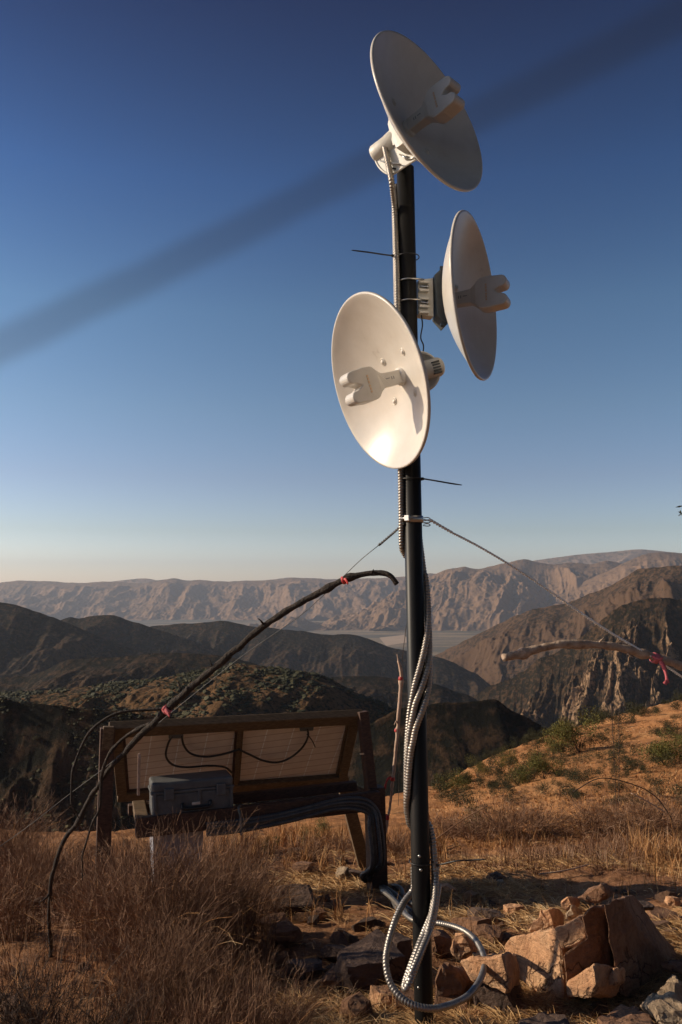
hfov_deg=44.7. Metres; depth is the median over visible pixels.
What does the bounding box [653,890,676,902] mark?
stone
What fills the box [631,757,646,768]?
dark shrub
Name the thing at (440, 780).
green shrub
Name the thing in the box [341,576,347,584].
ribbon
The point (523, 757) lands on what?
dark shrub
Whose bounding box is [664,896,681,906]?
rock
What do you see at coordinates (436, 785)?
dark shrub
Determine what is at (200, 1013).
dry bush
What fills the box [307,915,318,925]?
stone
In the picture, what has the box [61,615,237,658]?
hill
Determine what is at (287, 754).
solar panel
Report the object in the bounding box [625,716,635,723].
dark shrub
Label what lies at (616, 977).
rock
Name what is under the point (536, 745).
dark shrub
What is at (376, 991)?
rock
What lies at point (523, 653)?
branch
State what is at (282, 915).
rock
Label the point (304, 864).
rock
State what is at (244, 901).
dry bush
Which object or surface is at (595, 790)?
shrub
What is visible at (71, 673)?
hill
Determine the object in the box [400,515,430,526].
hose clamp
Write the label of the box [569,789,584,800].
dark shrub
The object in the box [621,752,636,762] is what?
crest shrub
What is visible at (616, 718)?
dark shrub
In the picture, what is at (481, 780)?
dark shrub
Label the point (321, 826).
green shrub
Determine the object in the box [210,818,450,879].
dry grass
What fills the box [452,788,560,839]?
dry brush
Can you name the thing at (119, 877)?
dry bush
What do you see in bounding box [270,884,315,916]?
rock
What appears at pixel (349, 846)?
dry brush
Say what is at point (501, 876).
stone
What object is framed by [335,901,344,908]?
stone
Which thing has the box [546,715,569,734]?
green shrub
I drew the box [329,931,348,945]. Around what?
stone
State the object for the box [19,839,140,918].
dry bush
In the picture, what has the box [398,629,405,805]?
guy wire
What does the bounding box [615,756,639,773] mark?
dark shrub
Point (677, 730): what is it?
dark shrub
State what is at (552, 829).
dry brush
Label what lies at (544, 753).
dark shrub
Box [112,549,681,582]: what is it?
mountain
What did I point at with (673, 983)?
rock
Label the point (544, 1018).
rock
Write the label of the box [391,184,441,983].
metal conduit
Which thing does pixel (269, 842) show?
green shrub
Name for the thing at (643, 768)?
dark shrub
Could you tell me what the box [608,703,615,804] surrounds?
stalk
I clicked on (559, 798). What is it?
dry grass
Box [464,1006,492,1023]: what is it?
rock
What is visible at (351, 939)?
stone
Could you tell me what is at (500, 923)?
stone
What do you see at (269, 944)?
dry grass
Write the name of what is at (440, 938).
rock
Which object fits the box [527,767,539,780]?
crest shrub
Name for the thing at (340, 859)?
stone
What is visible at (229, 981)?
dry bush
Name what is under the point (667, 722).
dark shrub
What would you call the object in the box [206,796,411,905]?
metal conduit
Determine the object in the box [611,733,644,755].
dark shrub
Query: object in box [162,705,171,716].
ribbon
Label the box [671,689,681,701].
crest shrub
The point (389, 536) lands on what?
guy wire
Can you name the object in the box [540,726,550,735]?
crest shrub
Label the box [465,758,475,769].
crest shrub
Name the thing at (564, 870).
dead stem
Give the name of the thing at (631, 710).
dark shrub
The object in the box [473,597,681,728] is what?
rugged mountain
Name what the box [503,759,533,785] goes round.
green shrub
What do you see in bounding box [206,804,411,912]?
metal conduit
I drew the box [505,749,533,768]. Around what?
dark shrub
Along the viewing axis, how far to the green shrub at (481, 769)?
15.78 m
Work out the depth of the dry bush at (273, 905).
3.38 m
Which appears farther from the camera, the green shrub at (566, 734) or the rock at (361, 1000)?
the green shrub at (566, 734)
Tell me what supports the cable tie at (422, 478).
attached to the antenna mast
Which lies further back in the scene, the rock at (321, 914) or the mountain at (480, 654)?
the mountain at (480, 654)
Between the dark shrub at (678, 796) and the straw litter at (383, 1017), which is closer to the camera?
the straw litter at (383, 1017)
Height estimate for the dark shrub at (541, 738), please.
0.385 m
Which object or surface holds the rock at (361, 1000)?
on the ground at (578, 879)
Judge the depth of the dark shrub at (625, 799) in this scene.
8.13 m
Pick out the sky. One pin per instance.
(188, 188)
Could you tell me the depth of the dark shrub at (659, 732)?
17.32 m
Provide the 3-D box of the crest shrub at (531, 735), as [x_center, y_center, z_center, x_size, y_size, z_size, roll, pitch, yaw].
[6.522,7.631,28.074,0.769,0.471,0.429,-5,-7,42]
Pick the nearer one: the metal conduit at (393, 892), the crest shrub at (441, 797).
the metal conduit at (393, 892)
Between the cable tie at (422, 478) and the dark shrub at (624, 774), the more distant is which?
the dark shrub at (624, 774)
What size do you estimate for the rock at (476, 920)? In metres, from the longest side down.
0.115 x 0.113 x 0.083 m
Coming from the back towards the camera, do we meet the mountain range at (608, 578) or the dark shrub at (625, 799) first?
the mountain range at (608, 578)
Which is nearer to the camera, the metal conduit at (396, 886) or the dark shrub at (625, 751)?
the metal conduit at (396, 886)
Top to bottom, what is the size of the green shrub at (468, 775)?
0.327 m
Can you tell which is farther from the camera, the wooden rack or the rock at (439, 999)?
the wooden rack
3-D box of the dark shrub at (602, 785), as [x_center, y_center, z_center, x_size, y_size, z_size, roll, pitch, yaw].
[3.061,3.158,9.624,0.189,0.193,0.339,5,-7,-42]
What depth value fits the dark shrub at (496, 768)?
14.61 m
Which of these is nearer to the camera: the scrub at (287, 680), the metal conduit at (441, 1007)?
the metal conduit at (441, 1007)
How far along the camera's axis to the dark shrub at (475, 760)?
21.14 m
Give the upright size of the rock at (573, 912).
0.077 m
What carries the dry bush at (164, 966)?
on the ground at (578, 879)
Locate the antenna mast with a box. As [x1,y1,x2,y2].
[397,164,433,1023]
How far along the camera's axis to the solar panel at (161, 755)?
4.16 m
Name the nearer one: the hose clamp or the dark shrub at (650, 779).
the hose clamp
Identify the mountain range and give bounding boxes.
[0,573,433,620]
[248,559,620,630]
[556,552,681,604]
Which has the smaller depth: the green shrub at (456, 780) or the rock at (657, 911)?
the rock at (657, 911)
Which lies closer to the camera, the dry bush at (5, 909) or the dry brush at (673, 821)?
the dry bush at (5, 909)
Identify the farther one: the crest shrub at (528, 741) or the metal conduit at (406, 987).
the crest shrub at (528, 741)
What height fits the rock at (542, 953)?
0.282 m
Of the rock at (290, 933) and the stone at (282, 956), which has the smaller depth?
the stone at (282, 956)
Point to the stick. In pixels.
(399, 704)
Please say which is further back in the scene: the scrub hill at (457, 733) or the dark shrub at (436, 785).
the scrub hill at (457, 733)
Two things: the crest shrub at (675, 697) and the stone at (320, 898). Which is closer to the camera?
the stone at (320, 898)
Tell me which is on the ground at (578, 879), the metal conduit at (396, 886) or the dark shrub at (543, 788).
the dark shrub at (543, 788)
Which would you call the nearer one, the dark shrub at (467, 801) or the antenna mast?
the antenna mast
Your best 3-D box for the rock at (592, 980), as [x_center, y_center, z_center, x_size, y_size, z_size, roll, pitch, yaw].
[0.690,1.278,2.265,0.143,0.132,0.093,5,-7,-43]
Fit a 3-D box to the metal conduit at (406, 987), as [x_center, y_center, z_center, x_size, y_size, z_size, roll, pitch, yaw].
[0.169,0.064,2.193,0.121,2.191,0.246,-3,-6,28]
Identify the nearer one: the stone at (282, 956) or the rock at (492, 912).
the stone at (282, 956)
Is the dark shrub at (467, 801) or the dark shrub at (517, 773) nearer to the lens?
the dark shrub at (467, 801)
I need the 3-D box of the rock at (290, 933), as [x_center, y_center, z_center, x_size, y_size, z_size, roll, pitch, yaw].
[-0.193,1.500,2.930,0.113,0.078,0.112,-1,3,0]
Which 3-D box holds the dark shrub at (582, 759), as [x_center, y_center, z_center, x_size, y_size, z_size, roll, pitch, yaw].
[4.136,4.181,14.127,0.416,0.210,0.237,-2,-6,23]
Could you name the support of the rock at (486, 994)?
on the ground at (578, 879)
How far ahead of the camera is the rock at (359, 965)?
2.45 m
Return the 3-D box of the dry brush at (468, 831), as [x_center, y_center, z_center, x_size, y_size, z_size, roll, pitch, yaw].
[1.015,2.480,6.544,0.758,0.345,0.832,5,-7,-43]
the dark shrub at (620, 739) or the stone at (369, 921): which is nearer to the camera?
the stone at (369, 921)
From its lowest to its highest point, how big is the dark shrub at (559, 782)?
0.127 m
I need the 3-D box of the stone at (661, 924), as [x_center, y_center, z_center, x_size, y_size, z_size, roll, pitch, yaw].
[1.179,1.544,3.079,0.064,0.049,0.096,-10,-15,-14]
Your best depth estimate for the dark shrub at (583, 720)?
28.69 m
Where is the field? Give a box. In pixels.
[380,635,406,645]
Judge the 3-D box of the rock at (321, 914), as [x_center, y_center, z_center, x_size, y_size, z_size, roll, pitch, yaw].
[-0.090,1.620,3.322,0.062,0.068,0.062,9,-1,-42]
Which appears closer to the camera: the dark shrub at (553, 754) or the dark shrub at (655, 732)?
the dark shrub at (553, 754)
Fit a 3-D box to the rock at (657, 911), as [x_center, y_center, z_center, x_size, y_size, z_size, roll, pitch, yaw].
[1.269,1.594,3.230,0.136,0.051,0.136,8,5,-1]
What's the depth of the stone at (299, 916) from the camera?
3.31 m
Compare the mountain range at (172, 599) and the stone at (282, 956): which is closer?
the stone at (282, 956)
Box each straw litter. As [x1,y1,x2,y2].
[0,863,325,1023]
[236,847,681,1023]
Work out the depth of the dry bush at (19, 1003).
1.98 m
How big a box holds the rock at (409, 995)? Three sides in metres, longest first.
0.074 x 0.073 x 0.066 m
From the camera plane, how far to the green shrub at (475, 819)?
6.91 m
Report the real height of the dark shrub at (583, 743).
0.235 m
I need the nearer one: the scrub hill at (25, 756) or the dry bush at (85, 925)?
the dry bush at (85, 925)
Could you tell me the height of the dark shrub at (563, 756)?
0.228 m
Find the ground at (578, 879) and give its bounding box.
[0,700,681,1023]
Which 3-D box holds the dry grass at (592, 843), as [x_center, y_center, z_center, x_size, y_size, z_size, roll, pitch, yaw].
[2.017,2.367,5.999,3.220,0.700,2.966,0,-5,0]
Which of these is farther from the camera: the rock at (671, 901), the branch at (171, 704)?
the rock at (671, 901)
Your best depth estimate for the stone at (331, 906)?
3.55 m
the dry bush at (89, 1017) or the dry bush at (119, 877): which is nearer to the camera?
the dry bush at (89, 1017)
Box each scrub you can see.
[0,662,396,731]
[0,697,357,832]
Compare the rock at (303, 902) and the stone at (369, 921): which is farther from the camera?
the rock at (303, 902)
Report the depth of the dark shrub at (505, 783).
11.66 m
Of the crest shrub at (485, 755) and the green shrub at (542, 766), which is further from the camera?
the crest shrub at (485, 755)
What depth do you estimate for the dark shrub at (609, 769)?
11.32 m
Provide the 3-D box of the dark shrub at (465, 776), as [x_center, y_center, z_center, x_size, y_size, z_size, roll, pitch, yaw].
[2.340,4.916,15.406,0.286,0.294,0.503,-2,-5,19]
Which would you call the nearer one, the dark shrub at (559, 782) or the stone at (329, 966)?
the stone at (329, 966)
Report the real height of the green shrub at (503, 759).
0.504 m
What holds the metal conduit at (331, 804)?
attached to the wooden rack
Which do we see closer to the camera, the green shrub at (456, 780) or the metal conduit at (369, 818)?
the metal conduit at (369, 818)
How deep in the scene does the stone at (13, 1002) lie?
2.25 m
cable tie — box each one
[351,250,419,259]
[402,477,460,484]
[409,859,486,866]
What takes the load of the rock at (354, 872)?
on the ground at (578, 879)
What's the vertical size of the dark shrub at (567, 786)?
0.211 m
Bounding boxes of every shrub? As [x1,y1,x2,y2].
[262,835,279,854]
[288,817,328,842]
[311,817,333,838]
[428,771,457,791]
[432,773,453,788]
[434,791,450,801]
[438,780,454,796]
[441,767,474,792]
[445,789,467,804]
[453,788,482,808]
[458,768,476,783]
[458,785,473,794]
[460,771,474,783]
[462,803,492,831]
[464,753,491,775]
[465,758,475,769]
[471,771,488,787]
[473,754,494,766]
[481,784,501,795]
[482,748,499,759]
[483,779,498,787]
[484,756,505,775]
[490,748,505,757]
[490,768,508,776]
[495,746,518,767]
[495,780,513,788]
[496,742,508,750]
[499,784,514,795]
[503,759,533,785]
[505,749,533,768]
[505,793,519,802]
[507,766,526,783]
[509,736,527,748]
[519,748,537,759]
[521,733,532,744]
[523,727,542,739]
[523,730,543,742]
[525,747,564,778]
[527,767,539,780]
[528,749,551,773]
[530,736,555,750]
[531,747,555,758]
[532,732,548,743]
[534,750,558,759]
[535,779,553,795]
[539,705,603,752]
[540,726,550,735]
[544,735,565,752]
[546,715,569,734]
[548,767,566,776]
[549,777,563,786]
[550,753,571,763]
[555,739,575,755]
[559,769,573,779]
[559,776,579,798]
[560,787,584,796]
[561,763,597,781]
[568,765,588,786]
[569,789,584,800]
[571,753,595,763]
[572,711,595,727]
[579,739,587,747]
[581,766,600,773]
[583,746,604,759]
[583,785,600,793]
[587,703,608,723]
[588,732,616,747]
[590,731,605,738]
[590,777,618,793]
[596,761,619,776]
[603,796,621,805]
[604,725,626,734]
[604,757,619,767]
[605,710,627,723]
[606,751,624,761]
[609,777,628,790]
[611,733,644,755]
[611,735,630,746]
[611,792,632,803]
[614,747,627,753]
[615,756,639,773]
[619,770,629,777]
[621,700,652,717]
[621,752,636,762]
[624,701,645,713]
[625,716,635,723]
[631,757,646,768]
[635,726,681,766]
[638,764,650,774]
[642,771,659,783]
[646,784,664,796]
[648,750,677,768]
[649,727,660,735]
[651,705,662,715]
[653,771,681,794]
[657,725,675,736]
[657,731,681,758]
[662,719,679,727]
[662,724,678,734]
[665,693,681,710]
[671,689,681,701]
[675,790,681,806]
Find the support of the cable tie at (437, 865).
attached to the antenna mast
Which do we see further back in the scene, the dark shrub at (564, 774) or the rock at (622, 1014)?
the dark shrub at (564, 774)
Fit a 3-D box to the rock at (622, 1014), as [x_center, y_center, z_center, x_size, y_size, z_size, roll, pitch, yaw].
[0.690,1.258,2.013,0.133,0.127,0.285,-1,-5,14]
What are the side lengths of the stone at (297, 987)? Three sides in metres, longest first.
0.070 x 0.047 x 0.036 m
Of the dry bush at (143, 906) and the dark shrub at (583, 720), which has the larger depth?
the dark shrub at (583, 720)
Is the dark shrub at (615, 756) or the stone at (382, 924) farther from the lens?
the dark shrub at (615, 756)
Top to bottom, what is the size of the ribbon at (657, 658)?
0.093 m
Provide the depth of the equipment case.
3.87 m
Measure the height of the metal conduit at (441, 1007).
1.935 m
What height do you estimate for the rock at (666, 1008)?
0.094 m
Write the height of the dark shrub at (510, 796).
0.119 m
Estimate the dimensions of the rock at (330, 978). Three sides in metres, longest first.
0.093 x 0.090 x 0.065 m
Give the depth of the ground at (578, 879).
4.87 m
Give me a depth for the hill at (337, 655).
2109.42 m
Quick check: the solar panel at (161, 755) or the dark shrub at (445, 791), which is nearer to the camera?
the solar panel at (161, 755)
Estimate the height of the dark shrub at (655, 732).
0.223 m
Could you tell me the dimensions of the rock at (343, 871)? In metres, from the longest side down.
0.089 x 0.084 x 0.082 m
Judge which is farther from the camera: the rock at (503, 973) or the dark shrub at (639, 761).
the dark shrub at (639, 761)
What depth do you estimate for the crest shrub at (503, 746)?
27.92 m
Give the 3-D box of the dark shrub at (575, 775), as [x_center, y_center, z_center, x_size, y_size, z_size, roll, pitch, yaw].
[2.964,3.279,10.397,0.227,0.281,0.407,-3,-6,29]
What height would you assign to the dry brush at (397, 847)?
0.256 m
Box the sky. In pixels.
[0,0,681,582]
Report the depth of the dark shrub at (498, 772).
14.58 m
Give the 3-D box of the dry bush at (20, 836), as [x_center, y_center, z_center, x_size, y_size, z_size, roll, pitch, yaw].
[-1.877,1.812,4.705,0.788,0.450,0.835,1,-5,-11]
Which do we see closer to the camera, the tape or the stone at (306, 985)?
the stone at (306, 985)
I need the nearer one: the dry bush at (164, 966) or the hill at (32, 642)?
the dry bush at (164, 966)
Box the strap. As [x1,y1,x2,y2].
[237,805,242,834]
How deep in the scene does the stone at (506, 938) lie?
3.02 m
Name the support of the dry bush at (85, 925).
on the ground at (578, 879)
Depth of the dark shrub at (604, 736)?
20.18 m
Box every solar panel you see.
[123,731,240,791]
[237,725,348,782]
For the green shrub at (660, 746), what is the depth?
11.94 m
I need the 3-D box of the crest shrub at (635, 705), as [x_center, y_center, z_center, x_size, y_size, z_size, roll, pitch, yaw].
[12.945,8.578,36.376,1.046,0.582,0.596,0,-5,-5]
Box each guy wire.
[1,522,404,845]
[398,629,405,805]
[428,518,681,677]
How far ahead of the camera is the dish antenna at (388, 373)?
2.20 m
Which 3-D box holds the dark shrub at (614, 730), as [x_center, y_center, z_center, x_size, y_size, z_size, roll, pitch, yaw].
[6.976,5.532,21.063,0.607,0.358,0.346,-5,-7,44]
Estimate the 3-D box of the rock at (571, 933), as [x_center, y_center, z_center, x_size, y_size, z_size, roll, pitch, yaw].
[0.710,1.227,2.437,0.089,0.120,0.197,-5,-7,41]
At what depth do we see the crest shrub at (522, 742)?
27.55 m
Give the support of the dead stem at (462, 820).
on the ground at (578, 879)
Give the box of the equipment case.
[148,770,233,815]
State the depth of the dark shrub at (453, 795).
11.44 m
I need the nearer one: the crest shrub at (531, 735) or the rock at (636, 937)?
the rock at (636, 937)
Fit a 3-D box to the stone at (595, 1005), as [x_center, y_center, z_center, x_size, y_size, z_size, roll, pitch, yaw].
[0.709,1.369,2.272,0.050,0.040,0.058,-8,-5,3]
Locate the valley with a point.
(442, 641)
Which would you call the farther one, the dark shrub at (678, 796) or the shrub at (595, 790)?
the shrub at (595, 790)
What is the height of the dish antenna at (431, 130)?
0.450 m
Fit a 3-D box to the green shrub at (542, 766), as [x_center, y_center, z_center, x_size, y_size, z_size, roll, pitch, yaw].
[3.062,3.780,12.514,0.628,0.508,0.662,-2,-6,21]
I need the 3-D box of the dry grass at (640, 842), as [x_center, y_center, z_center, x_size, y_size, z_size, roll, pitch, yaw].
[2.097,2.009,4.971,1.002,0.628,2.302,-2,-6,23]
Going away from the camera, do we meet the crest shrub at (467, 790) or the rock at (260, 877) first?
the rock at (260, 877)
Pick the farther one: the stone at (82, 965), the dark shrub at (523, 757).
the dark shrub at (523, 757)
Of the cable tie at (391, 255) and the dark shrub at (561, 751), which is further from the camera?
the dark shrub at (561, 751)
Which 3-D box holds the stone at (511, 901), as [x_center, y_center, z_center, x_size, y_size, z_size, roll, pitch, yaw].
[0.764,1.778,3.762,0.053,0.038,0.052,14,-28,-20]
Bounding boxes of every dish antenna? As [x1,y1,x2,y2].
[331,291,444,468]
[369,30,482,191]
[400,210,510,380]
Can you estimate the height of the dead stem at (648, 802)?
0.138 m
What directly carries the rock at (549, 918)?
on the rock at (542, 953)
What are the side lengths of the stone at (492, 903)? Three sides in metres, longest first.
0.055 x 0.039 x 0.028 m
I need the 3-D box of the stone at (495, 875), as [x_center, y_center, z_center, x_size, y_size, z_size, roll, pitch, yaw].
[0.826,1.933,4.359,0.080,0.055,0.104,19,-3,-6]
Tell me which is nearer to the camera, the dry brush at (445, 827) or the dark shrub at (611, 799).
the dry brush at (445, 827)
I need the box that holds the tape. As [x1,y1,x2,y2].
[384,776,394,788]
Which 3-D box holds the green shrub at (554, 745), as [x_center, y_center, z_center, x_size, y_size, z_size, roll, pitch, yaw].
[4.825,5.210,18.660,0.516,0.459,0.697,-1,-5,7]
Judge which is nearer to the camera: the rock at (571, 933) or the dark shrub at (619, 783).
the rock at (571, 933)
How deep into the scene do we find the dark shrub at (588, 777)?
11.71 m
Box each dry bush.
[0,790,75,873]
[0,818,95,898]
[0,847,90,941]
[0,912,128,1023]
[2,957,175,1023]
[7,834,199,965]
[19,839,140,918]
[22,804,298,988]
[54,896,265,1023]
[72,852,194,913]
[129,955,284,1023]
[144,815,312,950]
[154,932,292,1023]
[213,952,356,1023]
[233,858,325,918]
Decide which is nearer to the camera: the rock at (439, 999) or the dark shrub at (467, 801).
the rock at (439, 999)
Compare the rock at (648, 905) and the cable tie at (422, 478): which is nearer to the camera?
the cable tie at (422, 478)
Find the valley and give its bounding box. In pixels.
[129,615,482,656]
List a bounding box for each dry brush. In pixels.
[268,827,351,862]
[315,829,387,854]
[364,825,454,857]
[429,805,526,842]
[431,807,477,838]
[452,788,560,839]
[487,795,594,836]
[540,786,639,836]
[570,792,681,835]
[606,779,681,836]
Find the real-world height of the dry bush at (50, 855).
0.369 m
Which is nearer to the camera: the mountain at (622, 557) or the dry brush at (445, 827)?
the dry brush at (445, 827)
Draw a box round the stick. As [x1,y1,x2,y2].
[386,655,403,833]
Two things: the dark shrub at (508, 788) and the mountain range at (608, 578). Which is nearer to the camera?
the dark shrub at (508, 788)
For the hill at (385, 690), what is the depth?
1018.03 m
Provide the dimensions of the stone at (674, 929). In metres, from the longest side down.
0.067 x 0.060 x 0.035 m
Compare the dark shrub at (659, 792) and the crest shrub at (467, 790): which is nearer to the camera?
the dark shrub at (659, 792)
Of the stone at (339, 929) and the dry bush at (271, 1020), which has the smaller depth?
the dry bush at (271, 1020)
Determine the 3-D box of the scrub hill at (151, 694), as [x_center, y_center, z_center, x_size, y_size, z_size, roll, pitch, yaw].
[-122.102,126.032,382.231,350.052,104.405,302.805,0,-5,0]
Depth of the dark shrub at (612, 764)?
12.17 m
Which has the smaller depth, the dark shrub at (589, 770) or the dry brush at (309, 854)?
the dry brush at (309, 854)
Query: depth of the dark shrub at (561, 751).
16.83 m
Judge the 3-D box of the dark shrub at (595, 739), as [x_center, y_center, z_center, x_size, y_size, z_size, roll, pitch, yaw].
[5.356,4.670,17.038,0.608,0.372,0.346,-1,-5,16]
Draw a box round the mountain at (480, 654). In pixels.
[433,565,681,684]
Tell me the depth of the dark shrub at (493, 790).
11.12 m
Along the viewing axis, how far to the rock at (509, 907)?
3.54 m
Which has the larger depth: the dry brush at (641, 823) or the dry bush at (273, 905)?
the dry brush at (641, 823)
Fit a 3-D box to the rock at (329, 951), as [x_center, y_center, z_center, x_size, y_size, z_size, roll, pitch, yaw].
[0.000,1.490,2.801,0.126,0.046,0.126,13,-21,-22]
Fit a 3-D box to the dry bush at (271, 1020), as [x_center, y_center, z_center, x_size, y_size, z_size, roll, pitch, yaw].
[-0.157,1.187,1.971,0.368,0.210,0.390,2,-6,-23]
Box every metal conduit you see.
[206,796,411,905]
[206,800,411,915]
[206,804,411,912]
[206,806,411,914]
[380,537,486,1012]
[382,145,439,991]
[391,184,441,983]
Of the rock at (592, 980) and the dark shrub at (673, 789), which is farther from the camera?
the dark shrub at (673, 789)
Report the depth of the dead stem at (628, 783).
6.04 m
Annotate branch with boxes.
[39,569,398,956]
[501,637,681,670]
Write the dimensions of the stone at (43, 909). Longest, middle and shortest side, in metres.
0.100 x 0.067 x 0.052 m
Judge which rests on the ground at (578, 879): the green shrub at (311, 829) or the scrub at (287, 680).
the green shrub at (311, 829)
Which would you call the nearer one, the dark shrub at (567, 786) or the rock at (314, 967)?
the rock at (314, 967)
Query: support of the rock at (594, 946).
on the ground at (578, 879)
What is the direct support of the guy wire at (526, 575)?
attached to the hose clamp
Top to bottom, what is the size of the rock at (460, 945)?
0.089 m
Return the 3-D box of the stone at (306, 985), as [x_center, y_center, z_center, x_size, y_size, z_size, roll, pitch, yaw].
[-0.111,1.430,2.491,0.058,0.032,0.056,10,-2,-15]
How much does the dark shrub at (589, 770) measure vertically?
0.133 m
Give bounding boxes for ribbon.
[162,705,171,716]
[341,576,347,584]
[649,652,668,684]
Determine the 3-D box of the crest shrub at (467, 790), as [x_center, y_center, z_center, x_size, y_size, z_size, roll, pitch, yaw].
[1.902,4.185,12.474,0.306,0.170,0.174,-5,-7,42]
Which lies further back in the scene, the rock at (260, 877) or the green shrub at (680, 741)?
the green shrub at (680, 741)
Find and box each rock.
[249,871,268,887]
[259,912,286,937]
[269,919,301,949]
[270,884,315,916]
[284,958,322,983]
[291,861,312,875]
[312,907,328,922]
[317,965,341,992]
[320,944,348,961]
[333,928,404,995]
[336,866,348,880]
[339,991,373,1022]
[349,868,362,883]
[368,985,394,1011]
[392,931,411,969]
[394,989,413,1019]
[432,930,451,957]
[433,991,466,1022]
[435,962,473,998]
[439,883,457,895]
[450,916,491,935]
[450,932,476,959]
[460,952,519,993]
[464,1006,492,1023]
[467,907,504,923]
[470,983,524,1019]
[472,924,502,947]
[503,903,523,917]
[505,928,589,1000]
[517,1012,568,1023]
[528,908,563,931]
[555,915,585,948]
[561,896,579,910]
[563,904,613,999]
[566,905,582,920]
[567,963,619,997]
[578,883,611,903]
[597,1004,653,1023]
[605,895,675,997]
[608,967,625,988]
[638,900,654,910]
[640,991,681,1023]
[647,906,681,927]
[657,975,681,995]
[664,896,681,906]
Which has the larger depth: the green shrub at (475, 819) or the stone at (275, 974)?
the green shrub at (475, 819)
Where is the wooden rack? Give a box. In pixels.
[95,709,387,892]
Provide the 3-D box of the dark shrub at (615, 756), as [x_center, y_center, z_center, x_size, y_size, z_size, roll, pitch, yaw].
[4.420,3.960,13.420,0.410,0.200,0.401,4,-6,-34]
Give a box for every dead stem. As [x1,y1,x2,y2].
[437,805,487,837]
[539,864,587,874]
[573,778,671,818]
[631,793,664,812]
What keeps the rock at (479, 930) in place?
on the ground at (578, 879)
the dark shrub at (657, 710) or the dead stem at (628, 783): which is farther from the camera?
the dark shrub at (657, 710)
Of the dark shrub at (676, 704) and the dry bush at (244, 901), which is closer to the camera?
the dry bush at (244, 901)
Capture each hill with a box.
[0,602,146,676]
[0,653,258,691]
[0,697,363,831]
[3,664,389,723]
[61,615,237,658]
[150,621,490,696]
[329,676,477,708]
[348,699,551,796]
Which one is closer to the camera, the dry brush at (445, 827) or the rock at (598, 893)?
the rock at (598, 893)
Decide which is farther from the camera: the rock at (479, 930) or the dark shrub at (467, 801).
the dark shrub at (467, 801)
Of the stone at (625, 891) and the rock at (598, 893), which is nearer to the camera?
the rock at (598, 893)
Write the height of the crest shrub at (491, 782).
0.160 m
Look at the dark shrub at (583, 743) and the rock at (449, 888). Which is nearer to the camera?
the rock at (449, 888)
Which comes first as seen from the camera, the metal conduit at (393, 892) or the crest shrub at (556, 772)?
the metal conduit at (393, 892)
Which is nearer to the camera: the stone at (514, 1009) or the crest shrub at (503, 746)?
the stone at (514, 1009)
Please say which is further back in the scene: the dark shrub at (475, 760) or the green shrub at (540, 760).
the dark shrub at (475, 760)
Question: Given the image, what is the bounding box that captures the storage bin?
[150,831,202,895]
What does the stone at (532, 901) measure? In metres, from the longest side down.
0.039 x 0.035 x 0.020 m
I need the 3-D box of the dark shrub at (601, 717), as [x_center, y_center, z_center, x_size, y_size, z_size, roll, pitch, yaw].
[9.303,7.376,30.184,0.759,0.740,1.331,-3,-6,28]
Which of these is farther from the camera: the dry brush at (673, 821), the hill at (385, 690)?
the hill at (385, 690)
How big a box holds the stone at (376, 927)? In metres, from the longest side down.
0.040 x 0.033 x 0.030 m
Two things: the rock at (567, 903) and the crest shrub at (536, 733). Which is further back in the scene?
the crest shrub at (536, 733)
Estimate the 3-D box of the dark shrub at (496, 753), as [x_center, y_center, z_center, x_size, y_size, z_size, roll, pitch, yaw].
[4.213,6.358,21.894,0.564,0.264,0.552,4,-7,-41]
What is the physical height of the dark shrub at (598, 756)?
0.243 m
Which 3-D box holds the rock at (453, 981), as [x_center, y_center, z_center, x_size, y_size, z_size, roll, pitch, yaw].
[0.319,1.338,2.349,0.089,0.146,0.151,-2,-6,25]
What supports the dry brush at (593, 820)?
on the ground at (578, 879)
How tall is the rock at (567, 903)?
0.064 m
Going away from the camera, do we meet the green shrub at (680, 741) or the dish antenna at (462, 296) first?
the dish antenna at (462, 296)
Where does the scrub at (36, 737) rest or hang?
on the scrub hill at (25, 756)
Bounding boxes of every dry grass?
[0,818,282,1023]
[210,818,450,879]
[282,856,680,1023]
[407,808,681,875]
[428,707,681,848]
[617,816,681,892]
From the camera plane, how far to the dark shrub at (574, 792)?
9.37 m
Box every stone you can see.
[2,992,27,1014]
[29,896,45,910]
[33,905,56,915]
[77,963,89,971]
[267,970,280,979]
[272,950,291,968]
[292,912,308,923]
[294,986,306,1005]
[298,980,312,990]
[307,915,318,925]
[316,894,330,901]
[323,963,334,972]
[329,904,337,910]
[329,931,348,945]
[334,928,344,931]
[335,857,347,864]
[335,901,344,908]
[343,931,358,943]
[351,916,377,931]
[371,925,383,932]
[377,919,385,928]
[486,874,505,881]
[488,900,498,908]
[489,871,506,881]
[497,922,505,928]
[502,932,514,943]
[503,900,516,903]
[504,999,529,1021]
[528,898,537,904]
[589,1001,608,1017]
[620,889,629,895]
[652,920,672,930]
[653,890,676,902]
[662,927,677,939]

